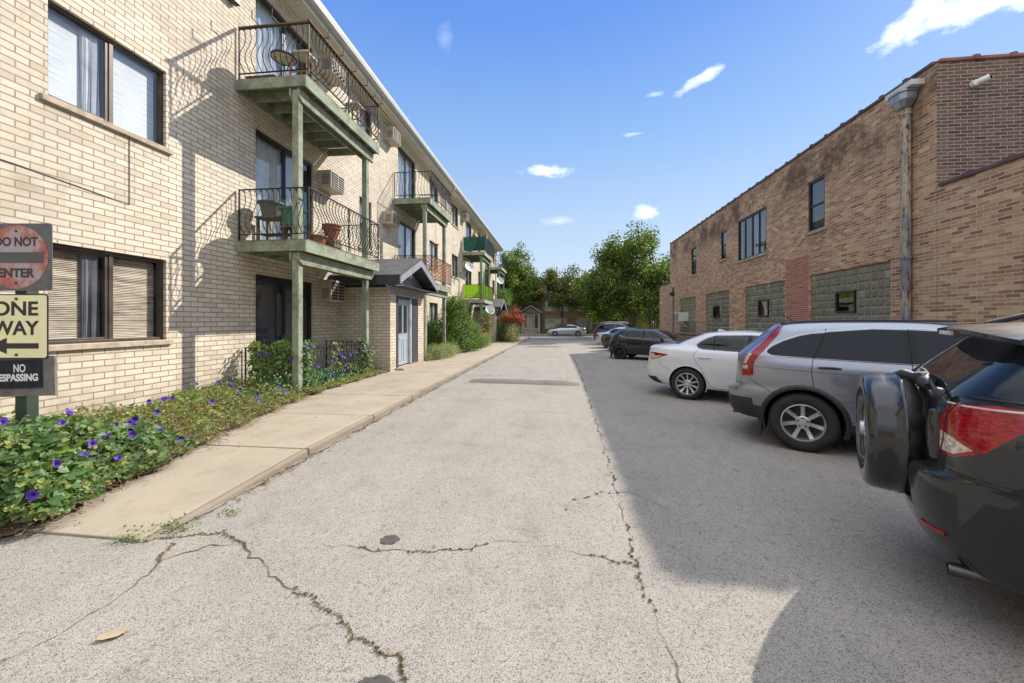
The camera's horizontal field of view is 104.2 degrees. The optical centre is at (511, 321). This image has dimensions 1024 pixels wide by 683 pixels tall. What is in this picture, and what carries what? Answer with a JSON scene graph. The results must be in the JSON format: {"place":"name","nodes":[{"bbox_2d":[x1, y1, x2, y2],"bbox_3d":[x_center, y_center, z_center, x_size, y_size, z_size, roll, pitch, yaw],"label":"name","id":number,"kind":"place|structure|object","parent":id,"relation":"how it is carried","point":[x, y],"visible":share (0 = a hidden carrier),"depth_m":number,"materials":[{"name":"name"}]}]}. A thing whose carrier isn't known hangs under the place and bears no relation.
{"place":"outdoors","nodes":[
{"label":"outdoors","id":0,"kind":"place"},
{"bbox_2d":[0,341,496,536],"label":"planting soil","id":1,"kind":"structure","parent":0,"point":[9,524],"depth_m":5.03,"materials":[{"name":"soil"}]},
{"bbox_2d":[15,291,38,441],"bbox_3d":[-4.593,0.320,3.774,0.110,2.400,0.100,0,0,0],"label":"sign post","id":2,"kind":"object","parent":1,"relation":"on","point":[26,405],"visible":0.14,"depth_m":3.73,"materials":[{"name":"metal"}]},
{"bbox_2d":[0,294,48,358],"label":"one way sign","id":3,"kind":"object","parent":2,"relation":"attached to","point":[24,326],"visible":1,"depth_m":3.69,"materials":[{"name":"metal"}]},
{"bbox_2d":[0,223,52,290],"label":"do not enter sign","id":4,"kind":"object","parent":2,"relation":"attached to","point":[26,256],"visible":1,"depth_m":3.69,"materials":[{"name":"metal"}]},
{"bbox_2d":[0,355,57,396],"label":"board","id":5,"kind":"object","parent":2,"relation":"attached to","point":[49,387],"visible":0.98,"depth_m":3.70,"materials":[{"name":"metal"}]},
{"bbox_2d":[0,360,41,388],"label":"no trespassing sign","id":6,"kind":"object","parent":5,"relation":"attached to","point":[20,373],"visible":1,"depth_m":3.68,"materials":[{"name":"black metal"}]},
{"bbox_2d":[0,409,198,525],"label":"morning glory plant","id":7,"kind":"object","parent":1,"relation":"on","point":[61,442],"visible":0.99,"depth_m":3.49,"materials":[{"name":"green plant"}]},
{"bbox_2d":[1,376,308,453],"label":"morning glory plant","id":8,"kind":"object","parent":1,"relation":"on","point":[156,411],"visible":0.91,"depth_m":5.92,"materials":[{"name":"green plant"}]},
{"bbox_2d":[0,385,323,539],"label":"dry twigs","id":9,"kind":"object","parent":1,"relation":"on","point":[127,482],"visible":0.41,"depth_m":4.85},
{"bbox_2d":[8,369,384,477],"bbox_3d":[-4.565,1.319,7.822,2.703,0.415,7.948,0,0,7],"label":"ground cover","id":10,"kind":"object","parent":1,"relation":"on","point":[173,408],"visible":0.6,"depth_m":6.18,"materials":[{"name":"green plant"}]},
{"bbox_2d":[245,368,360,387],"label":"patio slab","id":11,"kind":"structure","parent":1,"relation":"on","point":[317,376],"depth_m":9.98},
{"bbox_2d":[245,340,370,385],"bbox_3d":[-4.917,1.028,10.103,1.447,0.925,3.378,0,0,7],"label":"patio railing","id":12,"kind":"object","parent":11,"relation":"on","point":[330,347],"visible":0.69,"depth_m":9.65,"materials":[{"name":"metal"}]},
{"bbox_2d":[244,338,375,387],"bbox_3d":[-4.797,0.950,9.993,1.508,1.145,3.409,0,0,7],"label":"morning glory vine","id":13,"kind":"object","parent":12,"relation":"attached to","point":[276,360],"visible":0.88,"depth_m":8.57,"materials":[{"name":"green plant"}]},
{"bbox_2d":[236,186,381,388],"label":"balcony","id":14,"kind":"structure","parent":1,"relation":"on","point":[298,254],"depth_m":8.58,"materials":[{"name":"green wood"}]},
{"bbox_2d":[254,215,289,239],"bbox_3d":[-5.290,-2.020,8.923,0.750,0.600,0.380,0,0,7],"label":"plant stand","id":15,"kind":"object","parent":14,"relation":"on","point":[271,218],"visible":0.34,"depth_m":8.83,"materials":[{"name":"brown wood"}]},
{"bbox_2d":[257,199,283,215],"bbox_3d":[-5.395,-2.485,8.925,0.533,0.330,0.533,0,0,7],"label":"flower pot","id":16,"kind":"object","parent":15,"relation":"on","point":[269,206],"visible":0.63,"depth_m":8.75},
{"bbox_2d":[281,225,304,238],"bbox_3d":[-4.810,-1.895,8.757,0.340,0.350,0.340,0,0,7],"label":"stool","id":17,"kind":"object","parent":14,"relation":"on","point":[284,227],"visible":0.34,"depth_m":8.64,"materials":[{"name":"brown wood"}]},
{"bbox_2d":[279,206,306,224],"bbox_3d":[-4.810,-2.270,8.757,0.553,0.380,0.553,0,0,7],"label":"flower pot","id":18,"kind":"object","parent":17,"relation":"on","point":[289,215],"visible":0.52,"depth_m":8.56,"materials":[{"name":"green plastic"}]},
{"bbox_2d":[236,8,388,258],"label":"balcony","id":19,"kind":"structure","parent":14,"relation":"on","point":[306,107],"depth_m":9.01,"materials":[{"name":"green wood"}]},
{"bbox_2d":[270,49,296,75],"bbox_3d":[-5.013,-5.473,8.750,0.510,0.654,0.510,0,0,7],"label":"wire table","id":20,"kind":"object","parent":19,"relation":"on","point":[283,57],"visible":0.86,"depth_m":8.72,"materials":[{"name":"metal"}]},
{"bbox_2d":[289,49,318,85],"bbox_3d":[-4.634,-5.539,8.888,0.489,0.782,0.489,0,0,7],"label":"bar stool","id":21,"kind":"object","parent":19,"relation":"on","point":[303,55],"visible":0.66,"depth_m":8.80,"materials":[{"name":"brown wood"}]},
{"bbox_2d":[345,102,366,132],"bbox_3d":[-4.325,-5.539,10.966,0.489,0.782,0.489,0,0,7],"label":"patio chair","id":22,"kind":"object","parent":19,"relation":"on","point":[355,107],"visible":0.47,"depth_m":10.95,"materials":[{"name":"brown wood"}]},
{"bbox_2d":[307,234,327,244],"bbox_3d":[-4.479,-1.840,9.192,0.435,0.240,0.435,0,0,7],"label":"flower pot","id":23,"kind":"object","parent":14,"relation":"on","point":[317,239],"visible":0.54,"depth_m":9.05,"materials":[{"name":"ceramic"}]},
{"bbox_2d":[325,238,340,249],"bbox_3d":[-4.350,-1.845,9.610,0.320,0.250,0.320,0,0,7],"label":"wooden box","id":24,"kind":"object","parent":14,"relation":"on","point":[332,244],"visible":0.38,"depth_m":9.45,"materials":[{"name":"brown wood"}]},
{"bbox_2d":[322,226,340,238],"bbox_3d":[-4.350,-2.110,9.610,0.415,0.260,0.415,0,0,7],"label":"flower pot","id":25,"kind":"object","parent":24,"relation":"on","point":[330,231],"visible":0.69,"depth_m":9.48,"materials":[{"name":"ceramic"}]},
{"bbox_2d":[424,294,426,358],"bbox_3d":[-3.463,0.210,15.920,0.120,2.580,0.065,0,0,7],"label":"drain pipe","id":26,"kind":"object","parent":1,"relation":"on","point":[425,306],"visible":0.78,"depth_m":15.90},
{"bbox_2d":[427,315,441,349],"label":"leafy shrub","id":27,"kind":"object","parent":1,"relation":"on","point":[432,335],"visible":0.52,"depth_m":19.24,"materials":[{"name":"green plant"}]},
{"bbox_2d":[424,339,462,359],"bbox_3d":[-2.987,1.184,17.472,1.361,0.719,4.313,0,0,7],"label":"flowering shrub","id":28,"kind":"object","parent":1,"relation":"on","point":[441,350],"visible":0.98,"depth_m":16.54,"materials":[{"name":"green plant"}]},
{"bbox_2d":[436,293,480,350],"bbox_3d":[-3.188,-0.005,20.713,2.899,3.139,2.898,0,0,7],"label":"evergreen shrub","id":29,"kind":"object","parent":1,"relation":"on","point":[457,331],"visible":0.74,"depth_m":20.29,"materials":[{"name":"green plant"}]},
{"bbox_2d":[467,318,490,349],"bbox_3d":[-2.427,0.668,21.836,1.742,1.832,2.282,0,0,43],"label":"evergreen shrub","id":30,"kind":"object","parent":1,"relation":"on","point":[481,341],"visible":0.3,"depth_m":21.73,"materials":[{"name":"green plant"}]},
{"bbox_2d":[479,329,491,346],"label":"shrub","id":31,"kind":"object","parent":1,"relation":"on","point":[487,336],"visible":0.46,"depth_m":25.08,"materials":[{"name":"green plant"}]},
{"bbox_2d":[478,309,493,343],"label":"rose shrub","id":32,"kind":"object","parent":1,"relation":"on","point":[485,321],"visible":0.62,"depth_m":27.78,"materials":[{"name":"green plant"}]},
{"bbox_2d":[21,337,528,540],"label":"sidewalk","id":33,"kind":"structure","parent":0,"point":[181,484],"depth_m":4.60,"materials":[{"name":"concrete"}]},
{"bbox_2d":[497,309,518,340],"bbox_3d":[-0.564,0.245,34.960,2.630,3.038,4.020,0,0,7],"label":"leafy shrub","id":34,"kind":"object","parent":33,"relation":"on","point":[499,334],"visible":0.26,"depth_m":34.16,"materials":[{"name":"green plant"}]},
{"bbox_2d":[501,319,524,341],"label":"flowering shrub","id":35,"kind":"object","parent":33,"relation":"on","point":[511,334],"visible":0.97,"depth_m":32.68,"materials":[{"name":"green plant"}]},
{"bbox_2d":[499,305,527,327],"bbox_3d":[0.116,0.236,33.606,2.215,3.320,2.131,0,0,24],"label":"maple shrub","id":36,"kind":"object","parent":33,"relation":"on","point":[515,317],"visible":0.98,"depth_m":33.32,"materials":[{"name":"red plant"}]},
{"bbox_2d":[0,340,1023,682],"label":"alley","id":37,"kind":"structure","parent":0,"point":[768,556],"depth_m":2.61,"materials":[{"name":"asphalt"}]},
{"bbox_2d":[95,627,130,639],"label":"fallen leaf","id":38,"kind":"object","parent":37,"relation":"on","point":[113,633],"visible":1,"depth_m":2.05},
{"bbox_2d":[108,505,245,544],"bbox_3d":[-2.600,1.569,3.087,0.873,0.107,0.402,0,0,-28],"label":"weed tuft","id":39,"kind":"object","parent":37,"relation":"on","point":[179,525],"visible":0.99,"depth_m":3.07,"materials":[{"name":"green plant"}]},
{"bbox_2d":[0,352,657,682],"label":"crack moss","id":40,"kind":"object","parent":37,"relation":"on","point":[360,637],"visible":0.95,"depth_m":2.73,"materials":[{"name":"plant"}]},
{"bbox_2d":[142,337,530,540],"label":"kerb","id":41,"kind":"structure","parent":37,"relation":"on","point":[296,457],"depth_m":4.78,"materials":[{"name":"concrete"}]},
{"bbox_2d":[3,354,680,682],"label":"pavement cracks","id":42,"kind":"object","parent":37,"relation":"on","point":[283,584],"visible":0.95,"depth_m":2.82,"materials":[{"name":"asphalt"}]},
{"bbox_2d":[358,674,395,682],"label":"tar patch","id":43,"kind":"object","parent":37,"relation":"on","point":[379,678],"visible":1,"depth_m":1.79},
{"bbox_2d":[380,535,399,543],"bbox_3d":[-0.902,1.616,2.951,0.144,0.001,0.127,0,0,-10],"label":"tar patch","id":44,"kind":"object","parent":37,"relation":"on","point":[389,539],"visible":1,"depth_m":2.95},
{"bbox_2d":[78,374,716,556],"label":"leaf litter","id":45,"kind":"object","parent":37,"relation":"on","point":[292,468],"visible":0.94,"depth_m":4.31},
{"bbox_2d":[469,378,579,385],"bbox_3d":[0.298,1.583,10.552,3.000,0.075,0.647,0,0,12],"label":"speed bump","id":46,"kind":"object","parent":37,"relation":"on","point":[526,381],"visible":1,"depth_m":10.37,"materials":[{"name":"asphalt"}]},
{"bbox_2d":[595,327,629,347],"bbox_3d":[7.688,1.056,25.750,4.558,1.389,2.058,0,0,37],"label":"parked sedan","id":47,"kind":"object","parent":37,"relation":"on","point":[598,337],"visible":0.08,"depth_m":26.10,"materials":[{"name":"silver paint"}]},
{"bbox_2d":[593,322,633,344],"bbox_3d":[8.483,0.921,30.264,4.538,1.741,2.224,0,0,37],"label":"parked suv","id":48,"kind":"object","parent":37,"relation":"on","point":[603,327],"visible":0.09,"depth_m":30.24,"materials":[{"name":"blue metal"}]},
{"bbox_2d":[601,327,639,346],"bbox_3d":[7.299,1.028,22.373,4.558,1.389,2.058,0,0,37],"label":"parked sedan","id":49,"kind":"object","parent":37,"relation":"on","point":[605,338],"visible":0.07,"depth_m":22.79,"materials":[{"name":"brown paint"}]},
{"bbox_2d":[608,328,684,358],"bbox_3d":[6.285,0.992,17.331,4.084,1.355,1.990,0,0,37],"label":"parked crossover","id":50,"kind":"object","parent":37,"relation":"on","point":[623,343],"visible":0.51,"depth_m":17.07,"materials":[{"name":"black paint"}]},
{"bbox_2d":[627,331,642,337],"bbox_3d":[5.302,0.556,17.177,0.660,0.310,0.149,0,0,37],"label":"window","id":51,"kind":"structure","parent":50,"relation":"in","point":[635,334],"depth_m":17.15,"materials":[{"name":"grey glass"}]},
{"bbox_2d":[644,331,666,338],"bbox_3d":[6.016,0.569,16.662,0.940,0.335,0.169,0,0,37],"label":"window","id":52,"kind":"structure","parent":50,"relation":"in","point":[648,334],"depth_m":16.72,"materials":[{"name":"grey glass"}]},
{"bbox_2d":[659,331,680,337],"bbox_3d":[6.758,0.561,16.981,0.693,0.290,1.320,0,0,37],"label":"window","id":53,"kind":"structure","parent":50,"relation":"in","point":[669,334],"depth_m":16.68,"materials":[{"name":"grey glass"}]},
{"bbox_2d":[647,329,764,399],"bbox_3d":[5.276,0.895,8.106,4.724,1.455,2.224,0,0,37],"label":"parked sedan","id":54,"kind":"object","parent":37,"relation":"on","point":[694,367],"visible":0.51,"depth_m":8.15,"materials":[{"name":"white paint"}]},
{"bbox_2d":[728,310,967,452],"bbox_3d":[5.211,0.730,4.856,4.439,1.787,2.224,0,0,37],"label":"parked crossover","id":55,"kind":"object","parent":37,"relation":"on","point":[793,383],"visible":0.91,"depth_m":4.89,"materials":[{"name":"silver paint"}]},
{"bbox_2d":[767,333,823,357],"bbox_3d":[3.594,0.300,5.056,0.605,0.310,0.122,0,0,37],"label":"window","id":56,"kind":"structure","parent":55,"relation":"in","point":[805,346],"depth_m":5.03,"materials":[{"name":"grey glass"}]},
{"bbox_2d":[817,329,905,363],"bbox_3d":[4.087,0.285,4.705,0.785,0.380,0.146,0,0,37],"label":"window","id":57,"kind":"structure","parent":55,"relation":"in","point":[872,345],"depth_m":4.66,"materials":[{"name":"grey glass"}]},
{"bbox_2d":[914,330,963,364],"bbox_3d":[4.911,0.295,4.124,1.050,0.390,0.189,0,0,37],"label":"window","id":58,"kind":"structure","parent":55,"relation":"in","point":[929,343],"depth_m":4.35,"materials":[{"name":"grey glass"}]},
{"bbox_2d":[856,313,1023,596],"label":"parked suv","id":59,"kind":"object","parent":37,"relation":"on","point":[944,455],"visible":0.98,"depth_m":2.08,"materials":[{"name":"grey paint"}]},
{"bbox_2d":[894,369,935,389],"bbox_3d":[2.558,0.361,2.504,0.138,0.104,0.332,0,0,17],"label":"crumpled cloth","id":60,"kind":"object","parent":59,"relation":"on","point":[920,379],"visible":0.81,"depth_m":2.45,"materials":[{"name":"fabric"}]},
{"bbox_2d":[518,335,592,337],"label":"street","id":61,"kind":"structure","parent":0,"point":[557,336],"depth_m":47.69,"materials":[{"name":"asphalt"}]},
{"bbox_2d":[547,324,585,335],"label":"parked sedan","id":62,"kind":"object","parent":61,"relation":"on","point":[570,329],"visible":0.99,"depth_m":47.94,"materials":[{"name":"silver paint"}]},
{"bbox_2d":[528,338,595,340],"bbox_3d":[10.155,1.814,40.001,16.970,0.003,6.600,0,0,7],"label":"street apron","id":63,"kind":"object","parent":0,"point":[566,339],"visible":0.27,"depth_m":39.67,"materials":[{"name":"concrete"}]},
{"bbox_2d":[320,0,1023,277],"label":"sky","id":64,"kind":"structure","parent":0,"point":[563,124],"materials":[{"name":"blue"}]},
{"bbox_3d":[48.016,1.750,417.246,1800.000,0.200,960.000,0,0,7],"label":"ground","id":65,"kind":"structure","parent":0,"visible":0},
{"bbox_2d":[0,0,503,419],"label":"apartment building","id":66,"kind":"structure","parent":65,"relation":"on","point":[162,287],"depth_m":7.13,"materials":[{"name":"beige brick"}]},
{"bbox_2d":[0,138,129,204],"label":"cable","id":67,"kind":"object","parent":66,"relation":"attached to","point":[82,187],"depth_m":5.92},
{"bbox_2d":[39,0,173,154],"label":"window","id":68,"kind":"structure","parent":66,"relation":"in","point":[89,38],"depth_m":6.06,"materials":[{"name":"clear glass"}]},
{"bbox_2d":[48,243,173,351],"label":"window","id":69,"kind":"structure","parent":66,"relation":"in","point":[88,259],"depth_m":6.07,"materials":[{"name":"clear glass"}]},
{"bbox_2d":[256,274,310,375],"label":"sliding door","id":70,"kind":"structure","parent":66,"relation":"in","point":[273,294],"depth_m":9.90,"materials":[{"name":"glass"}]},
{"bbox_2d":[256,129,310,239],"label":"window","id":71,"kind":"structure","parent":66,"relation":"in","point":[273,160],"depth_m":9.89,"materials":[{"name":"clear glass"}]},
{"bbox_2d":[256,0,310,77],"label":"window","id":72,"kind":"structure","parent":66,"relation":"in","point":[262,15],"depth_m":9.76,"materials":[{"name":"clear glass"}]},
{"bbox_2d":[317,280,343,302],"bbox_3d":[-5.330,-0.870,11.664,0.542,0.620,0.723,0,0,7],"label":"air conditioner","id":73,"kind":"object","parent":66,"relation":"attached to","point":[330,291],"visible":0.87,"depth_m":11.32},
{"bbox_2d":[317,170,343,194],"bbox_3d":[-5.330,-4.050,11.664,0.542,0.500,0.723,0,0,7],"label":"air conditioner","id":74,"kind":"object","parent":66,"relation":"attached to","point":[330,182],"visible":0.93,"depth_m":11.36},
{"bbox_2d":[318,57,344,86],"bbox_3d":[-5.324,-7.310,11.724,0.542,0.420,0.723,0,0,7],"label":"air conditioner","id":75,"kind":"object","parent":66,"relation":"attached to","point":[325,76],"visible":0.52,"depth_m":11.51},
{"bbox_2d":[358,197,373,252],"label":"window","id":76,"kind":"structure","parent":66,"relation":"in","point":[360,203],"depth_m":14.21,"materials":[{"name":"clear glass"}]},
{"bbox_2d":[359,102,373,162],"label":"window","id":77,"kind":"structure","parent":66,"relation":"in","point":[365,111],"depth_m":14.46,"materials":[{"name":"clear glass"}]},
{"bbox_2d":[328,258,437,371],"bbox_3d":[-4.180,-0.185,13.597,2.285,3.870,3.720,0,0,7],"label":"entrance vestibule","id":78,"kind":"object","parent":66,"relation":"attached to","point":[396,318],"visible":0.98,"depth_m":12.38,"materials":[{"name":"beige brick"}]},
{"bbox_2d":[398,299,407,364],"bbox_3d":[-3.660,0.353,13.331,0.119,2.175,1.060,0,0,7],"label":"door","id":79,"kind":"structure","parent":78,"relation":"in","point":[402,304],"depth_m":13.35,"materials":[{"name":"grey paint"}]},
{"bbox_2d":[382,211,399,227],"bbox_3d":[-4.847,-4.050,15.867,0.542,0.500,0.723,0,0,7],"label":"air conditioner","id":80,"kind":"object","parent":66,"relation":"attached to","point":[390,219],"visible":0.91,"depth_m":15.53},
{"bbox_2d":[383,126,400,146],"bbox_3d":[-4.835,-7.380,15.966,0.542,0.500,0.723,0,0,7],"label":"air conditioner","id":81,"kind":"object","parent":66,"relation":"attached to","point":[391,136],"visible":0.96,"depth_m":15.65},
{"bbox_2d":[398,221,413,258],"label":"window","id":82,"kind":"structure","parent":66,"relation":"in","point":[404,230],"depth_m":18.13,"materials":[{"name":"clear glass"}]},
{"bbox_2d":[398,147,413,197],"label":"window","id":83,"kind":"structure","parent":66,"relation":"in","point":[403,160],"depth_m":18.09,"materials":[{"name":"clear glass"}]},
{"bbox_2d":[394,255,451,354],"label":"balcony","id":84,"kind":"structure","parent":66,"relation":"attached to","point":[443,291],"depth_m":18.15,"materials":[{"name":"brown wood"}]},
{"bbox_2d":[393,170,453,285],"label":"balcony","id":85,"kind":"structure","parent":84,"relation":"on","point":[424,210],"depth_m":17.19,"materials":[{"name":"green wood"}]},
{"bbox_2d":[429,303,436,322],"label":"window","id":86,"kind":"structure","parent":66,"relation":"in","point":[431,305],"depth_m":22.03,"materials":[{"name":"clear glass"}]},
{"bbox_2d":[429,240,437,270],"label":"window","id":87,"kind":"structure","parent":66,"relation":"in","point":[431,247],"depth_m":22.03,"materials":[{"name":"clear glass"}]},
{"bbox_2d":[451,203,458,230],"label":"window","id":88,"kind":"structure","parent":66,"relation":"in","point":[453,210],"depth_m":26.72,"materials":[{"name":"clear glass"}]},
{"bbox_2d":[452,254,458,279],"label":"window","id":89,"kind":"structure","parent":66,"relation":"in","point":[453,256],"depth_m":26.63,"materials":[{"name":"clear glass"}]},
{"bbox_2d":[463,284,492,330],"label":"balcony","id":90,"kind":"structure","parent":66,"relation":"attached to","point":[471,291],"depth_m":28.64,"materials":[{"name":"green wood"}]},
{"bbox_2d":[463,236,492,300],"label":"balcony","id":91,"kind":"structure","parent":90,"relation":"on","point":[481,244],"depth_m":28.68,"materials":[{"name":"green wood"}]},
{"bbox_2d":[474,299,506,341],"bbox_3d":[-1.802,0.005,34.261,2.285,3.870,3.720,0,0,7],"label":"entrance vestibule","id":92,"kind":"object","parent":66,"relation":"attached to","point":[498,304],"visible":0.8,"depth_m":33.02,"materials":[{"name":"beige brick"}]},
{"bbox_2d":[485,255,506,298],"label":"balcony","id":93,"kind":"structure","parent":66,"relation":"attached to","point":[499,271],"depth_m":38.02,"materials":[{"name":"green wood"}]},
{"bbox_2d":[501,277,541,333],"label":"brown brick building","id":94,"kind":"structure","parent":65,"relation":"on","point":[537,305],"depth_m":58.22,"materials":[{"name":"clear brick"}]},
{"bbox_2d":[497,241,549,320],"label":"shade tree","id":95,"kind":"object","parent":65,"relation":"on","point":[517,272],"visible":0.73,"depth_m":54.93,"materials":[{"name":"green plant"}]},
{"bbox_2d":[520,305,541,333],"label":"gabled porch","id":96,"kind":"object","parent":65,"relation":"on","point":[530,329],"visible":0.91,"depth_m":57.24,"materials":[{"name":"brown brick"}]},
{"bbox_2d":[523,314,538,328],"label":"window","id":97,"kind":"structure","parent":96,"relation":"in","point":[530,317],"depth_m":57.54,"materials":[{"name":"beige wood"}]},
{"bbox_2d":[540,264,581,326],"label":"yellowing tree","id":98,"kind":"object","parent":65,"relation":"on","point":[562,296],"visible":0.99,"depth_m":53.67,"materials":[{"name":"green plant"}]},
{"bbox_2d":[573,269,592,333],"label":"shade tree","id":99,"kind":"object","parent":65,"relation":"on","point":[578,280],"visible":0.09,"depth_m":54.07,"materials":[{"name":"green plant"}]},
{"bbox_2d":[542,278,648,333],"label":"apartment building","id":100,"kind":"structure","parent":65,"relation":"on","point":[552,318],"depth_m":57.94,"materials":[{"name":"beige brick"}]},
{"bbox_2d":[545,318,567,328],"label":"window","id":101,"kind":"structure","parent":100,"relation":"in","point":[549,322],"depth_m":58.32,"materials":[{"name":"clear glass"}]},
{"bbox_2d":[577,318,591,328],"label":"window","id":102,"kind":"structure","parent":100,"relation":"in","point":[581,322],"depth_m":57.81,"materials":[{"name":"grey glass"}]},
{"bbox_2d":[572,252,622,323],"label":"shade tree","id":103,"kind":"object","parent":65,"relation":"on","point":[589,294],"visible":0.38,"depth_m":45.41,"materials":[{"name":"green plant"}]},
{"bbox_2d":[589,220,669,326],"bbox_3d":[12.682,-4.000,40.411,9.569,11.845,10.746,0,0,7],"label":"shade tree","id":104,"kind":"object","parent":65,"relation":"on","point":[620,264],"visible":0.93,"depth_m":38.65,"materials":[{"name":"green plant"}]},
{"bbox_2d":[632,307,659,328],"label":"leafy tree","id":105,"kind":"object","parent":65,"relation":"on","point":[654,316],"visible":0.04,"depth_m":49.20,"materials":[{"name":"green plant"}]},
{"bbox_2d":[659,51,1023,338],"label":"brick commercial building","id":106,"kind":"structure","parent":65,"relation":"on","point":[811,232],"depth_m":8.92,"materials":[{"name":"brick"}]},
{"bbox_2d":[669,287,673,332],"bbox_3d":[9.995,-0.311,24.921,0.300,3.662,0.345,0,0,7],"label":"rain downspout","id":107,"kind":"object","parent":106,"relation":"attached to","point":[671,294],"visible":0.9,"depth_m":24.86,"materials":[{"name":"metal"}]},
{"bbox_2d":[674,312,688,326],"bbox_3d":[9.651,-0.085,22.647,0.642,0.831,0.803,0,0,7],"label":"air conditioner","id":108,"kind":"object","parent":106,"relation":"attached to","point":[680,316],"visible":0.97,"depth_m":22.27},
{"bbox_2d":[690,247,696,276],"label":"window","id":109,"kind":"structure","parent":106,"relation":"in","point":[694,249],"depth_m":21.31,"materials":[{"name":"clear glass"}]},
{"bbox_2d":[719,230,726,261],"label":"window","id":110,"kind":"structure","parent":106,"relation":"in","point":[723,234],"depth_m":17.58,"materials":[{"name":"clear glass"}]},
{"bbox_2d":[735,206,767,263],"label":"window","id":111,"kind":"structure","parent":106,"relation":"in","point":[752,230],"depth_m":14.89,"materials":[{"name":"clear glass"}]},
{"bbox_2d":[758,299,768,316],"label":"window","id":112,"kind":"structure","parent":106,"relation":"in","point":[759,301],"depth_m":14.26,"materials":[{"name":"black metal"}]},
{"bbox_2d":[804,175,826,235],"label":"window","id":113,"kind":"structure","parent":106,"relation":"in","point":[816,187],"depth_m":11.21,"materials":[{"name":"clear glass"}]},
{"bbox_2d":[835,290,855,312],"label":"window","id":114,"kind":"structure","parent":106,"relation":"in","point":[837,294],"depth_m":10.11,"materials":[{"name":"black metal"}]},
{"bbox_2d":[885,78,924,319],"bbox_3d":[8.050,-1.615,8.194,0.380,6.370,0.640,0,0,7],"label":"rain downspout","id":115,"kind":"object","parent":106,"relation":"attached to","point":[902,99],"visible":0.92,"depth_m":8.12,"materials":[{"name":"metal"}]},
{"bbox_2d":[969,74,991,87],"bbox_3d":[8.761,-4.491,7.450,0.137,0.151,0.283,0,0,-40],"label":"security camera","id":116,"kind":"object","parent":106,"relation":"attached to","point":[977,82],"visible":1,"depth_m":7.42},
{"bbox_3d":[-1.525,-0.402,38.980,1.642,4.445,3.380,0,0,7],"label":"balcony","id":117,"kind":"object","parent":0,"visible":0},
{"bbox_2d":[495,287,512,305],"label":"hanging plant","id":118,"kind":"object","parent":117,"relation":"on","point":[505,296],"visible":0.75,"depth_m":37.62,"materials":[{"name":"green plant"}]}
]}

